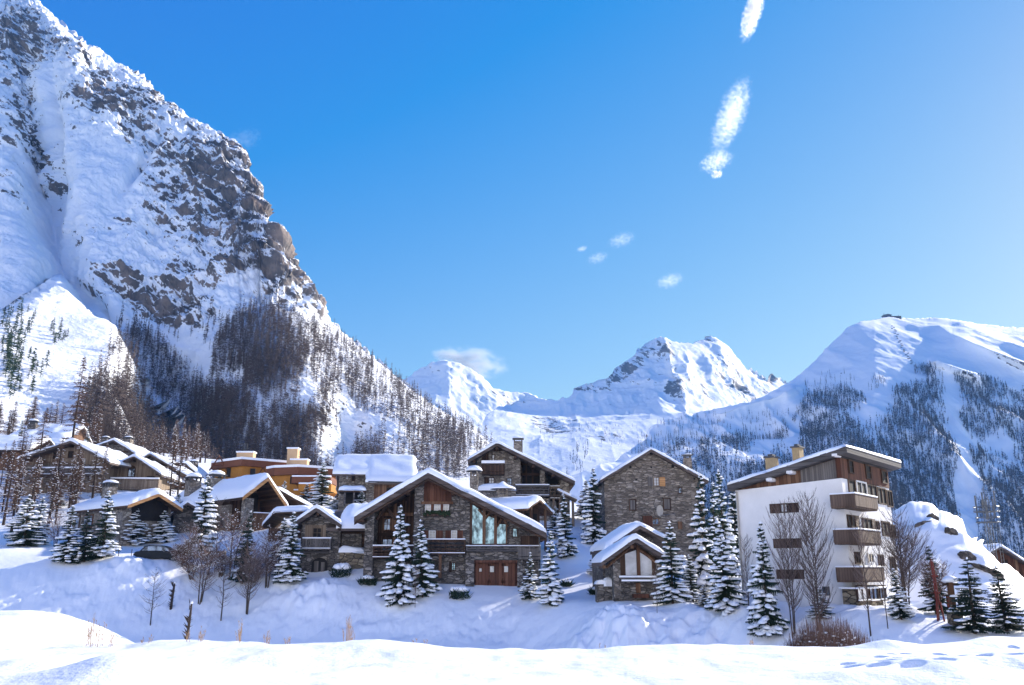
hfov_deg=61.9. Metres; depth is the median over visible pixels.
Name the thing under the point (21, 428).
spruce
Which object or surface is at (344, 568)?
bush
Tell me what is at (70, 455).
window
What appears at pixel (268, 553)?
bare tree
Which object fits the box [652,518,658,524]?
window
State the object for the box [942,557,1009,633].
spruce
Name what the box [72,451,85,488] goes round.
larch
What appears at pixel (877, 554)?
window
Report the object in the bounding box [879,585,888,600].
window
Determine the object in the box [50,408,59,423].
larch
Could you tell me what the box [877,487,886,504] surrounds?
window
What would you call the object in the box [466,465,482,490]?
chimney stack
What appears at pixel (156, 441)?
larch
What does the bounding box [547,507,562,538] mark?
spruce
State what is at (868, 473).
window
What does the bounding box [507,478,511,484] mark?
window
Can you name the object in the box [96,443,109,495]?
larch
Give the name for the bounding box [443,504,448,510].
window
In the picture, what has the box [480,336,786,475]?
twin peak
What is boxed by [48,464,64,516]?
larch
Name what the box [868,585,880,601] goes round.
window
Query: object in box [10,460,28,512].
larch
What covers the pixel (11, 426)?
larch
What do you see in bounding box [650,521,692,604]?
spruce
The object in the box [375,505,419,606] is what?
spruce
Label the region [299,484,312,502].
spruce
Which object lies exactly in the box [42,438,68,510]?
larch
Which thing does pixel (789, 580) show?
bare tree
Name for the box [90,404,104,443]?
larch
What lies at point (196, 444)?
larch
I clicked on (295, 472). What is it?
apartment block
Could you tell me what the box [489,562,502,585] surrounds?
garage door
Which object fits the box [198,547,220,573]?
shrub
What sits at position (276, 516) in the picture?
shed
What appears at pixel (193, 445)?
larch
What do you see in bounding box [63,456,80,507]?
larch
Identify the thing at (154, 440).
larch
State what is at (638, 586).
cellar door
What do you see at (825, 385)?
scattered trees
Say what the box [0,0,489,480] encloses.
mountain
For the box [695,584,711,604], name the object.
spruce
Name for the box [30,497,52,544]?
spruce
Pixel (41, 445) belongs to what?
larch
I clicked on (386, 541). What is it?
window
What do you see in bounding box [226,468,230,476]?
window
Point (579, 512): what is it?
spruce
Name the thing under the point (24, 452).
larch
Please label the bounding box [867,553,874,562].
window
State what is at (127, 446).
stone chalet
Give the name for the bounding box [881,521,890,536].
window
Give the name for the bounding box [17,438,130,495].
stone chalet
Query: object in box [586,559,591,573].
spruce
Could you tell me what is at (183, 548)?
shrub
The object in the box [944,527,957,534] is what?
boulder
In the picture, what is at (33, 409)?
larch
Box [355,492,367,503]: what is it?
spruce
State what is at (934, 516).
boulder
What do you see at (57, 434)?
snowy house
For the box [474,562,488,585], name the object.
garage door
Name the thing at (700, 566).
spruce
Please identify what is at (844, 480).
apartment building
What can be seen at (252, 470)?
window
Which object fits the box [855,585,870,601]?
window
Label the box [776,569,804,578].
window
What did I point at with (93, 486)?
larch
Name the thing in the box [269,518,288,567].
spruce
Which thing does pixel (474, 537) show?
stone chalet
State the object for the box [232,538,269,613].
bare tree
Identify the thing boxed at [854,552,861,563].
window
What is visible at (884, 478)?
window
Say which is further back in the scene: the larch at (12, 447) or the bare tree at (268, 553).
the larch at (12, 447)
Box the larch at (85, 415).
[81,404,89,426]
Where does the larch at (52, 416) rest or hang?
on the snow ground at (482, 635)
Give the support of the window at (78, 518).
in the stone bungalow
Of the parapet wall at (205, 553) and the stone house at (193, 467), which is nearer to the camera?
the parapet wall at (205, 553)
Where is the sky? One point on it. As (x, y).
(528, 196)
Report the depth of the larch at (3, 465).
137.47 m
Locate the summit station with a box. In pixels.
[881,314,901,319]
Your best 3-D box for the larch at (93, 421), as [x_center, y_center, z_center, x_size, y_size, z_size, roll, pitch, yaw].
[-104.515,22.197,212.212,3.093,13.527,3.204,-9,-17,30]
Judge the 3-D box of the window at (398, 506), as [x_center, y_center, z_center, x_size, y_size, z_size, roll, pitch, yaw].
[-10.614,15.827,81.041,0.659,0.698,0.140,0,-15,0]
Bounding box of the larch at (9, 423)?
[4,409,14,434]
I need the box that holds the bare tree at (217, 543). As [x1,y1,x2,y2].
[207,497,226,572]
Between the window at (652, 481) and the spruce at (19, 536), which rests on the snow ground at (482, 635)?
the spruce at (19, 536)
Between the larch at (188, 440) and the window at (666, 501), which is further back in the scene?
the larch at (188, 440)
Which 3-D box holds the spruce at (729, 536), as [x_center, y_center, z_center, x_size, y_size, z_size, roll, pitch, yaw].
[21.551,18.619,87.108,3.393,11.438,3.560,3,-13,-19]
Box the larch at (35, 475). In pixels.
[17,457,46,521]
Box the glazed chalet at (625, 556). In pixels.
[589,521,668,601]
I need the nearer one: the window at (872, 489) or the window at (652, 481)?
the window at (872, 489)
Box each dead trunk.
[168,581,176,609]
[182,600,192,638]
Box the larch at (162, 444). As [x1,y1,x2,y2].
[156,431,163,454]
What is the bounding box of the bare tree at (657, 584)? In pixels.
[650,567,661,602]
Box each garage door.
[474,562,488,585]
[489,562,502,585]
[503,562,516,585]
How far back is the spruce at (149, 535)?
94.31 m
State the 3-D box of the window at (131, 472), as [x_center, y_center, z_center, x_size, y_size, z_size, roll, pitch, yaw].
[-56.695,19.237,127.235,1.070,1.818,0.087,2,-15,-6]
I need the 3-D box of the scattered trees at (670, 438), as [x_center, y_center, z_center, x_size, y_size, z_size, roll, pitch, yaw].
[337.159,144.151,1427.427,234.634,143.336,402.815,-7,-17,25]
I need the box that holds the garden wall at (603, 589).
[594,577,611,602]
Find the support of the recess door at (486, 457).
in the stone house at (516, 467)
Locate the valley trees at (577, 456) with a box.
[566,439,588,474]
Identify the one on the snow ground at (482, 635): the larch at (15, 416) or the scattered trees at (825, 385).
the larch at (15, 416)
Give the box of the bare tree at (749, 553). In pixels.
[734,534,752,615]
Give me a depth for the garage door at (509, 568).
77.03 m
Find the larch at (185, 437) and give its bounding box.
[178,423,187,462]
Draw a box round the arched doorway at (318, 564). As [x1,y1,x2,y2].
[311,558,327,571]
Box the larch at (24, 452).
[13,434,29,489]
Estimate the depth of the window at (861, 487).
62.32 m
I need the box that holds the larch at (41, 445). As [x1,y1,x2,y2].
[26,411,53,492]
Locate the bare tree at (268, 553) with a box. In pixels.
[249,524,288,587]
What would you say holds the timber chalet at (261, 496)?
on the snow ground at (482, 635)
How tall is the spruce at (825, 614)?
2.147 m
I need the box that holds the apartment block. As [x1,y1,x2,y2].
[209,444,336,497]
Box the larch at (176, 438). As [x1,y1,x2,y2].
[171,419,179,456]
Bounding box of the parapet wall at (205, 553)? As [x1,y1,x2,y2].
[179,551,225,557]
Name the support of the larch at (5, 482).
on the snow ground at (482, 635)
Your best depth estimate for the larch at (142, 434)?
176.06 m
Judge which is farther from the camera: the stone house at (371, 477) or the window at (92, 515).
the stone house at (371, 477)
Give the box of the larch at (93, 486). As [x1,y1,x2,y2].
[84,448,102,498]
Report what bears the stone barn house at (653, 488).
on the snow ground at (482, 635)
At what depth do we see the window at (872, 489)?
64.03 m
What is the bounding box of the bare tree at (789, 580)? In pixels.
[764,497,805,636]
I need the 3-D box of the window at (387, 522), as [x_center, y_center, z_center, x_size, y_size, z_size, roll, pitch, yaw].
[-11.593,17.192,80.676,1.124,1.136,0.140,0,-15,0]
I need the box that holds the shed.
[262,505,310,541]
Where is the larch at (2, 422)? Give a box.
[0,408,5,433]
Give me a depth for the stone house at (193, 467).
150.76 m
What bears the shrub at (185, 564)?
on the snow ground at (482, 635)
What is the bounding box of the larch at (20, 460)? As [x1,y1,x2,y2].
[9,451,27,509]
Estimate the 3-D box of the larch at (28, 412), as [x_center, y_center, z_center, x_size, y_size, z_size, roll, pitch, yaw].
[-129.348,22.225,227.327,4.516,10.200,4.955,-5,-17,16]
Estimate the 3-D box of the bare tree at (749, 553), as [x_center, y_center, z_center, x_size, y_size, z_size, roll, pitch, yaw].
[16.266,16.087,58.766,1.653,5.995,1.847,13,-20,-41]
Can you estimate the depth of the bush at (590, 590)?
72.80 m
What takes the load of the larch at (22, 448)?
on the snow ground at (482, 635)
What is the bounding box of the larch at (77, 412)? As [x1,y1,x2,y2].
[60,357,88,442]
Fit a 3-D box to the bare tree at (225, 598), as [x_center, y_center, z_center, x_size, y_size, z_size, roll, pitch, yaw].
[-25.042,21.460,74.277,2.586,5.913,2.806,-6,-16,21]
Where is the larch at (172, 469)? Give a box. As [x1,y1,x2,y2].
[161,423,179,496]
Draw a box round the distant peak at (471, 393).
[404,360,545,430]
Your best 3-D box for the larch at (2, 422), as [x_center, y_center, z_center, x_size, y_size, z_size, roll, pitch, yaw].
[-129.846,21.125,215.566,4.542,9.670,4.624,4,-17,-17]
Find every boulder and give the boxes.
[914,521,929,527]
[926,513,938,520]
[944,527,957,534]
[957,551,976,560]
[972,563,1004,578]
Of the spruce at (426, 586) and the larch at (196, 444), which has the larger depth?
the larch at (196, 444)
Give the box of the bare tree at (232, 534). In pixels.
[211,509,258,576]
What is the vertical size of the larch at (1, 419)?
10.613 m
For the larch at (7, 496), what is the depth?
103.42 m
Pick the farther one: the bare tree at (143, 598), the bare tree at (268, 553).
the bare tree at (268, 553)
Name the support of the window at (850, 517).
in the apartment building
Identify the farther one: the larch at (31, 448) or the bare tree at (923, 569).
the larch at (31, 448)
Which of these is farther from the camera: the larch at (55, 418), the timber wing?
the larch at (55, 418)
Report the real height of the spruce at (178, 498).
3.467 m
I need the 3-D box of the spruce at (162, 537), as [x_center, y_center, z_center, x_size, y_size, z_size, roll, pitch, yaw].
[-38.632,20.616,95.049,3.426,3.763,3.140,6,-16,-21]
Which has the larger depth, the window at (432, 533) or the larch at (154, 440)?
the larch at (154, 440)
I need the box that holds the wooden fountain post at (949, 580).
[941,575,962,625]
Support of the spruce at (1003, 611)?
on the snow ground at (482, 635)
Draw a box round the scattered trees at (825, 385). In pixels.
[803,371,854,399]
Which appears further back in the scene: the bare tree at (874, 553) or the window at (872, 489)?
the window at (872, 489)
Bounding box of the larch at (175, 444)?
[169,428,178,456]
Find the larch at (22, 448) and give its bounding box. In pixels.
[3,423,32,494]
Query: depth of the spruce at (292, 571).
78.42 m
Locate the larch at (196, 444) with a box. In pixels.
[191,424,201,462]
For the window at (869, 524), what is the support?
in the apartment building
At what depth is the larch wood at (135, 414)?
405.85 m
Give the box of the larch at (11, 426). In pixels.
[2,410,15,434]
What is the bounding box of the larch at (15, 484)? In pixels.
[10,462,19,509]
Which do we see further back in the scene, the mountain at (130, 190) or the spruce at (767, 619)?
the mountain at (130, 190)
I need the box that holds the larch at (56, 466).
[44,451,60,496]
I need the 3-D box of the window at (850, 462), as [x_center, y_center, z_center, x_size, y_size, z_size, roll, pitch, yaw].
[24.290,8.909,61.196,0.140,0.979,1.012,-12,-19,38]
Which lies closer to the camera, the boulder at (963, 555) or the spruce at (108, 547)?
the boulder at (963, 555)
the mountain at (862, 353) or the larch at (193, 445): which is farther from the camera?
the mountain at (862, 353)
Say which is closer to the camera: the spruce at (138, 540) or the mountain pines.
the spruce at (138, 540)
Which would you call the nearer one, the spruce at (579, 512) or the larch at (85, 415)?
the spruce at (579, 512)
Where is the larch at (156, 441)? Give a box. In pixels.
[151,426,161,452]
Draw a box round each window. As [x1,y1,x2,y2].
[67,451,73,457]
[75,515,80,527]
[84,514,93,527]
[127,465,135,476]
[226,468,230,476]
[250,468,255,474]
[308,527,321,536]
[382,538,392,551]
[383,518,392,530]
[397,505,403,511]
[423,530,442,539]
[425,504,430,511]
[434,504,440,510]
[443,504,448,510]
[445,530,462,537]
[451,562,455,570]
[484,477,493,483]
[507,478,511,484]
[512,528,517,536]
[629,499,636,510]
[647,477,659,485]
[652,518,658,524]
[663,498,670,509]
[769,503,798,512]
[773,538,800,547]
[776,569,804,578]
[822,586,829,595]
[846,514,858,527]
[847,459,854,473]
[847,479,856,491]
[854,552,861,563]
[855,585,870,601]
[856,480,867,493]
[861,517,875,529]
[864,464,871,479]
[867,483,877,499]
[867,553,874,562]
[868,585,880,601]
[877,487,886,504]
[877,554,884,566]
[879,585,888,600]
[880,470,887,483]
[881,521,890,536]
[886,490,893,507]
[889,556,896,570]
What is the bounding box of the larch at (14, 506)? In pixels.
[1,482,23,532]
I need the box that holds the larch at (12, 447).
[3,440,15,500]
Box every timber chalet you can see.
[110,453,184,491]
[174,470,312,533]
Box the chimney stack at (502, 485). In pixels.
[490,481,514,496]
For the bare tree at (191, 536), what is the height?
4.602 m
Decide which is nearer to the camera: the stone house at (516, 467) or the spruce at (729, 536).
the spruce at (729, 536)
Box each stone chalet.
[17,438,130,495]
[96,436,149,455]
[142,452,206,489]
[353,468,546,587]
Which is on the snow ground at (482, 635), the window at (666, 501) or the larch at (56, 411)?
the larch at (56, 411)
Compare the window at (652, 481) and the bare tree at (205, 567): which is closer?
the bare tree at (205, 567)
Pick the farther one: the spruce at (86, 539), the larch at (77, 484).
the larch at (77, 484)
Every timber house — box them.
[0,435,54,470]
[983,543,1023,577]
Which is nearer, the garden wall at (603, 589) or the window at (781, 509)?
the window at (781, 509)
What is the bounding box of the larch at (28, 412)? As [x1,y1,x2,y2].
[20,409,30,424]
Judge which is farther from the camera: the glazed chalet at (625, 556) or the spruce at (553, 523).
the spruce at (553, 523)
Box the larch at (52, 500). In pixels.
[43,470,61,529]
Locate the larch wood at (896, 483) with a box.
[664,361,1023,556]
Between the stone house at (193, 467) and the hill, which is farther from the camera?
the stone house at (193, 467)
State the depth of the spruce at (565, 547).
85.85 m
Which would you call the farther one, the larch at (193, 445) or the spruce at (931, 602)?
the larch at (193, 445)
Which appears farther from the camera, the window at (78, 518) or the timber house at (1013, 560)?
the timber house at (1013, 560)
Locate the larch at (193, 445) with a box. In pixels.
[187,430,196,459]
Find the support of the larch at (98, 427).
on the snow ground at (482, 635)
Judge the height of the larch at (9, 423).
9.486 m
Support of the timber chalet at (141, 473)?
on the snow ground at (482, 635)
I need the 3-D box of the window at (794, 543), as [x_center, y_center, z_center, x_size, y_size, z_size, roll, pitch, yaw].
[19.698,14.379,61.108,2.034,0.669,0.140,-12,-19,38]
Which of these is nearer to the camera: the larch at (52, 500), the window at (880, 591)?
the window at (880, 591)
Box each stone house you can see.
[182,459,211,478]
[332,454,416,509]
[467,437,576,526]
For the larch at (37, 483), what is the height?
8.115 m
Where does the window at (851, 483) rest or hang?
in the apartment building
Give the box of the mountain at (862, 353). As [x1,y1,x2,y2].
[570,317,1023,557]
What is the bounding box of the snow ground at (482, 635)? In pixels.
[0,433,1023,684]
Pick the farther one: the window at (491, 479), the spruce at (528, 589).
the window at (491, 479)
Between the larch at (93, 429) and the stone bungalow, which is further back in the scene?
the larch at (93, 429)
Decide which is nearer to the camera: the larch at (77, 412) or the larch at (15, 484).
the larch at (15, 484)
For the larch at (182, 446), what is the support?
on the snow ground at (482, 635)
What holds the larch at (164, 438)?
on the snow ground at (482, 635)
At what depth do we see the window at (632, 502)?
94.52 m
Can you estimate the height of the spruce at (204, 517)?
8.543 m
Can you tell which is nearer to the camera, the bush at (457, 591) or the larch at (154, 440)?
the bush at (457, 591)
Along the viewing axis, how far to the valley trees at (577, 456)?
1946.61 m
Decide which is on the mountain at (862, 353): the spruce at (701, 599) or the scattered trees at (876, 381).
the scattered trees at (876, 381)
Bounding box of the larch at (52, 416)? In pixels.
[42,404,56,423]
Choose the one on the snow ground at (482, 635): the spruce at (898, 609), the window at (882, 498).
the spruce at (898, 609)
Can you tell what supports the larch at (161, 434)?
on the snow ground at (482, 635)
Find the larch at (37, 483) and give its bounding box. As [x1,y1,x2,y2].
[26,458,44,515]
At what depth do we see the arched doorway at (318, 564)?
81.22 m
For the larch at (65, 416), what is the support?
on the snow ground at (482, 635)
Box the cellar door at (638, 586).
[636,583,640,592]
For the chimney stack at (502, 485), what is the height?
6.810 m
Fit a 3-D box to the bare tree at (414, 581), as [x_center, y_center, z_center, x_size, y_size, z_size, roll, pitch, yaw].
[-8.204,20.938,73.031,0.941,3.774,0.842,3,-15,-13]
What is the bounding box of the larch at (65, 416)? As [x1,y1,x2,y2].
[56,403,66,423]
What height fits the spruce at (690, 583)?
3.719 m
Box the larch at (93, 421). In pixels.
[89,407,97,442]
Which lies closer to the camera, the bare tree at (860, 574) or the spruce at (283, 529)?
the bare tree at (860, 574)
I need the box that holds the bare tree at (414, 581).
[412,567,420,598]
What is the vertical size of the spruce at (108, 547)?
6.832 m
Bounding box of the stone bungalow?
[66,480,182,545]
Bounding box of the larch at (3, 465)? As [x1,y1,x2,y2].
[0,444,7,485]
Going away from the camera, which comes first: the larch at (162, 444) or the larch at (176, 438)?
the larch at (162, 444)
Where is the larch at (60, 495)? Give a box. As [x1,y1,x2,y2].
[48,482,65,524]
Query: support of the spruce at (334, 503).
on the snow ground at (482, 635)
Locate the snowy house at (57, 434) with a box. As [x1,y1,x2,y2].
[10,418,92,444]
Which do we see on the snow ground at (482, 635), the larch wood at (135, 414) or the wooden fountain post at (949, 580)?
the wooden fountain post at (949, 580)
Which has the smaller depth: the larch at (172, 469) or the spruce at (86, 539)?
the spruce at (86, 539)
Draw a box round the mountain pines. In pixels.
[0,298,68,395]
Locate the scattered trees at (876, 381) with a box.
[868,376,884,388]
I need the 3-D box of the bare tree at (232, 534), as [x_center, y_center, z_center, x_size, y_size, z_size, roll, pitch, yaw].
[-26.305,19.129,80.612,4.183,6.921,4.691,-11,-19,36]
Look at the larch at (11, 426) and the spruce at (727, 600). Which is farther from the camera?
the larch at (11, 426)
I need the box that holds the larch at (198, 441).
[189,422,201,458]
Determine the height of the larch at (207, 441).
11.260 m
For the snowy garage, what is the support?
on the snow ground at (482, 635)
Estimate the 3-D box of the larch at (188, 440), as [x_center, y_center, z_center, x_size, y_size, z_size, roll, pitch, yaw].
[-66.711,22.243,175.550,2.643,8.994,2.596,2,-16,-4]
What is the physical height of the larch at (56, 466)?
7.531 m
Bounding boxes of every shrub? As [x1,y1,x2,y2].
[164,539,197,566]
[174,551,211,579]
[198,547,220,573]
[208,549,233,576]
[243,553,275,580]
[259,545,276,569]
[264,555,289,574]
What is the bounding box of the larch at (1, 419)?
[0,404,5,432]
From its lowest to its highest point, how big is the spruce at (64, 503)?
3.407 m
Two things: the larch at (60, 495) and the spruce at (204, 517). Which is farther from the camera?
the larch at (60, 495)
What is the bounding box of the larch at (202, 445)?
[197,432,208,462]
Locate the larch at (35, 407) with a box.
[30,397,40,419]
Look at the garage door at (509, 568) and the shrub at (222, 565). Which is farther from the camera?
the shrub at (222, 565)
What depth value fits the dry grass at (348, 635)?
20.03 m
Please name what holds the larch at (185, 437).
on the snow ground at (482, 635)
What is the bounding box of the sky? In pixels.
[39,0,1023,400]
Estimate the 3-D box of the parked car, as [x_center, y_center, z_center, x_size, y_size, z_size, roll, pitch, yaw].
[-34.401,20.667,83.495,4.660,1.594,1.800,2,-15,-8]
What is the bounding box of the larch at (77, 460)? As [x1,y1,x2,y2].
[63,444,86,504]
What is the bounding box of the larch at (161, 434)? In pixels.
[158,423,166,454]
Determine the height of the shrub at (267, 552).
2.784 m
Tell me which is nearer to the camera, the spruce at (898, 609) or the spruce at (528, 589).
the spruce at (898, 609)
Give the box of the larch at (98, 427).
[91,409,103,443]
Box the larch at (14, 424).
[4,413,18,432]
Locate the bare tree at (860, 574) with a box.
[848,511,880,635]
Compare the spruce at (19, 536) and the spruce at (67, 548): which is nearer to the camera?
the spruce at (67, 548)
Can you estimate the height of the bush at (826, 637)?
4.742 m
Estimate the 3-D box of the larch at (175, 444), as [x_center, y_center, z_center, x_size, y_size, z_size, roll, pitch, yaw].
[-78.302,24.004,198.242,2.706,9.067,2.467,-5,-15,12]
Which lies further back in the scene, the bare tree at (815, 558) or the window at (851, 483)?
the window at (851, 483)
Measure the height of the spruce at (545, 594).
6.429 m
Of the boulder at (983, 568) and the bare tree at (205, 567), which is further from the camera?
the bare tree at (205, 567)
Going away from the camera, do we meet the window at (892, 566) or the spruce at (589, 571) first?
the window at (892, 566)
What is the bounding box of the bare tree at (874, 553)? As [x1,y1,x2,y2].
[868,522,891,628]
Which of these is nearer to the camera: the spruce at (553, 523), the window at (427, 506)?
the window at (427, 506)
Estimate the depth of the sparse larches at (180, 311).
476.08 m
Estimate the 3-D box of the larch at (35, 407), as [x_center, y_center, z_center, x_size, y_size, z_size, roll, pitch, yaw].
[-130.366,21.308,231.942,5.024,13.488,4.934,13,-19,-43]
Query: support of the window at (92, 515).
in the stone bungalow
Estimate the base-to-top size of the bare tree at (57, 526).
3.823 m
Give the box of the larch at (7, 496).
[0,454,23,524]
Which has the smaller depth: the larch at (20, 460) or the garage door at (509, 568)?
the garage door at (509, 568)
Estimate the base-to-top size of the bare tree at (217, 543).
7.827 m
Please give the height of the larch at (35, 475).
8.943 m
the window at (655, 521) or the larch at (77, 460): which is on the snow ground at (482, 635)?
the larch at (77, 460)
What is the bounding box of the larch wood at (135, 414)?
[78,292,493,479]
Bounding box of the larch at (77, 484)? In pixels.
[67,456,85,506]
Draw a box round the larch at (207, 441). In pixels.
[202,433,210,462]
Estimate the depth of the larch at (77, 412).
128.81 m
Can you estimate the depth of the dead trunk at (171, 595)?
75.29 m
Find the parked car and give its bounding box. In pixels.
[133,545,182,560]
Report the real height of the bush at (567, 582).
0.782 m
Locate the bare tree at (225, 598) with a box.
[210,554,236,620]
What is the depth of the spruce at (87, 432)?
168.92 m
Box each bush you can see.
[328,563,353,577]
[355,575,377,585]
[448,586,472,599]
[559,579,574,586]
[586,586,594,594]
[783,614,872,646]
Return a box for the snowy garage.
[170,499,211,533]
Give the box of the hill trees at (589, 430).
[539,418,644,443]
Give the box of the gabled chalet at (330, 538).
[292,503,367,571]
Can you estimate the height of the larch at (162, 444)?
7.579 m
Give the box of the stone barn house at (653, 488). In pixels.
[589,447,708,561]
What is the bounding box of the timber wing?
[490,495,554,549]
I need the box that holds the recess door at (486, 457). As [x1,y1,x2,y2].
[482,453,488,459]
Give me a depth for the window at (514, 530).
78.11 m
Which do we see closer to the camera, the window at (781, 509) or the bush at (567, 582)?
the window at (781, 509)
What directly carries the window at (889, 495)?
in the apartment building
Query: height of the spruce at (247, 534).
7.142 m
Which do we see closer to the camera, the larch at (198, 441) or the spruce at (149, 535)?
the spruce at (149, 535)
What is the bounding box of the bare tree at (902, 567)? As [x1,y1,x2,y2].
[870,502,930,606]
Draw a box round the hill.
[892,501,1023,605]
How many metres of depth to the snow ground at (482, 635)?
53.16 m
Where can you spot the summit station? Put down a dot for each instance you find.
(889, 315)
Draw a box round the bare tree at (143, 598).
[139,571,169,625]
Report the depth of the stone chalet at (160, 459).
138.86 m
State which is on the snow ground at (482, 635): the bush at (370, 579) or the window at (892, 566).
the bush at (370, 579)
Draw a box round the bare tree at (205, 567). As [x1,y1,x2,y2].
[184,537,229,604]
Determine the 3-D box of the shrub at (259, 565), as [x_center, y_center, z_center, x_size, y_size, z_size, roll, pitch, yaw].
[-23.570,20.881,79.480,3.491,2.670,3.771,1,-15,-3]
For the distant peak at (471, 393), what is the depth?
3695.97 m
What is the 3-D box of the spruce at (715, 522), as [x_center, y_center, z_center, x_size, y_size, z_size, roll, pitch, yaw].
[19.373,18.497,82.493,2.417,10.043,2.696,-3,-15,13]
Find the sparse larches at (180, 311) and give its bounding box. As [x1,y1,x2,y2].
[116,297,233,348]
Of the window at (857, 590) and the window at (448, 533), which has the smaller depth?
the window at (857, 590)
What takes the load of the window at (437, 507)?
in the stone chalet at (474, 537)
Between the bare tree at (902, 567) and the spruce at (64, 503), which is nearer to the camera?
the bare tree at (902, 567)
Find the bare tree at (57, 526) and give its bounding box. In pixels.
[42,512,68,546]
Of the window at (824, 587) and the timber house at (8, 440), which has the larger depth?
the timber house at (8, 440)
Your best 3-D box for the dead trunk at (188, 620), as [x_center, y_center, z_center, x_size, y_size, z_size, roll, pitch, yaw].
[-20.609,18.525,54.050,0.699,4.518,0.700,0,-15,0]
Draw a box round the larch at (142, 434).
[136,426,147,447]
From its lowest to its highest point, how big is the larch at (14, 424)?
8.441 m
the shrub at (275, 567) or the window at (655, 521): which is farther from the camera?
the window at (655, 521)
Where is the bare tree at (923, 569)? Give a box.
[915,549,953,613]
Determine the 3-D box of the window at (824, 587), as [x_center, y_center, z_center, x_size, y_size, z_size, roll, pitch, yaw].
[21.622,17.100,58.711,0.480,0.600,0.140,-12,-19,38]
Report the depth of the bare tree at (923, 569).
55.55 m
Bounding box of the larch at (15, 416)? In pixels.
[12,401,19,432]
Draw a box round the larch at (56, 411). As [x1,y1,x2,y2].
[52,400,60,423]
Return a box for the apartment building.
[727,444,900,606]
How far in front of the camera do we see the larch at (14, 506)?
94.08 m
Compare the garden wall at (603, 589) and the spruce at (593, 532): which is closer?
the garden wall at (603, 589)
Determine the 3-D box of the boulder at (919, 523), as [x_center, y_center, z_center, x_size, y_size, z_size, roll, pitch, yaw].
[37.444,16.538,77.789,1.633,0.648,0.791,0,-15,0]
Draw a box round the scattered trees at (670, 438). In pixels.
[635,408,788,452]
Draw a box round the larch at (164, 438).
[161,428,168,455]
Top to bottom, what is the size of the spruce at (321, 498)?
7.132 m
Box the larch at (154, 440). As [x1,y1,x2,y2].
[149,434,158,453]
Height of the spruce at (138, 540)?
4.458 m
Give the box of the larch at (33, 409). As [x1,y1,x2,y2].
[25,397,39,422]
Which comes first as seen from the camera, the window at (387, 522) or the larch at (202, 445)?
the window at (387, 522)
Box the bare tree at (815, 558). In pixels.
[784,488,836,627]
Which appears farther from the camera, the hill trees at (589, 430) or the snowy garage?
the hill trees at (589, 430)
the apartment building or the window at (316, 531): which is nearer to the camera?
the apartment building
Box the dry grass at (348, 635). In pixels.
[86,613,753,648]
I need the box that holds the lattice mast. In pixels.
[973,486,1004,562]
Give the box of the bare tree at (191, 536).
[176,522,204,558]
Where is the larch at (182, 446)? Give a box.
[172,417,188,494]
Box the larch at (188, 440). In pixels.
[183,429,192,460]
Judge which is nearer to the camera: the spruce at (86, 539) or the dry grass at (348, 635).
the dry grass at (348, 635)
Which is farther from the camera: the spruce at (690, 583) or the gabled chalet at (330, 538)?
the gabled chalet at (330, 538)
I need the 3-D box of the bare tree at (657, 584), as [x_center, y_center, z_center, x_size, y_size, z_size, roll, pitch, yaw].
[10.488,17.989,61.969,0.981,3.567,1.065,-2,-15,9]
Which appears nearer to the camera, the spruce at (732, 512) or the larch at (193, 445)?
the spruce at (732, 512)
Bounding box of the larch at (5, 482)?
[0,458,11,511]
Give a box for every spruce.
[4,494,47,545]
[18,420,23,435]
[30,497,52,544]
[46,487,66,504]
[48,505,81,563]
[71,511,103,562]
[84,426,89,441]
[85,490,121,557]
[111,510,151,545]
[144,524,155,538]
[149,510,178,542]
[175,494,181,502]
[176,475,218,550]
[228,511,255,582]
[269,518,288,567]
[271,512,308,583]
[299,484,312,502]
[308,462,333,505]
[328,493,338,508]
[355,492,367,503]
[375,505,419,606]
[408,519,442,597]
[517,552,538,599]
[534,531,564,606]
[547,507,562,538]
[555,494,579,557]
[574,480,591,519]
[579,468,606,543]
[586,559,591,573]
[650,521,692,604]
[681,554,702,601]
[684,473,721,591]
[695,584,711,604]
[703,482,725,570]
[704,524,747,616]
[710,470,737,567]
[727,492,739,564]
[745,521,789,637]
[805,586,835,618]
[886,568,915,619]
[916,544,948,612]
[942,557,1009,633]
[986,566,1023,633]
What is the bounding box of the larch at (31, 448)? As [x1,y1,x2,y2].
[20,436,33,490]

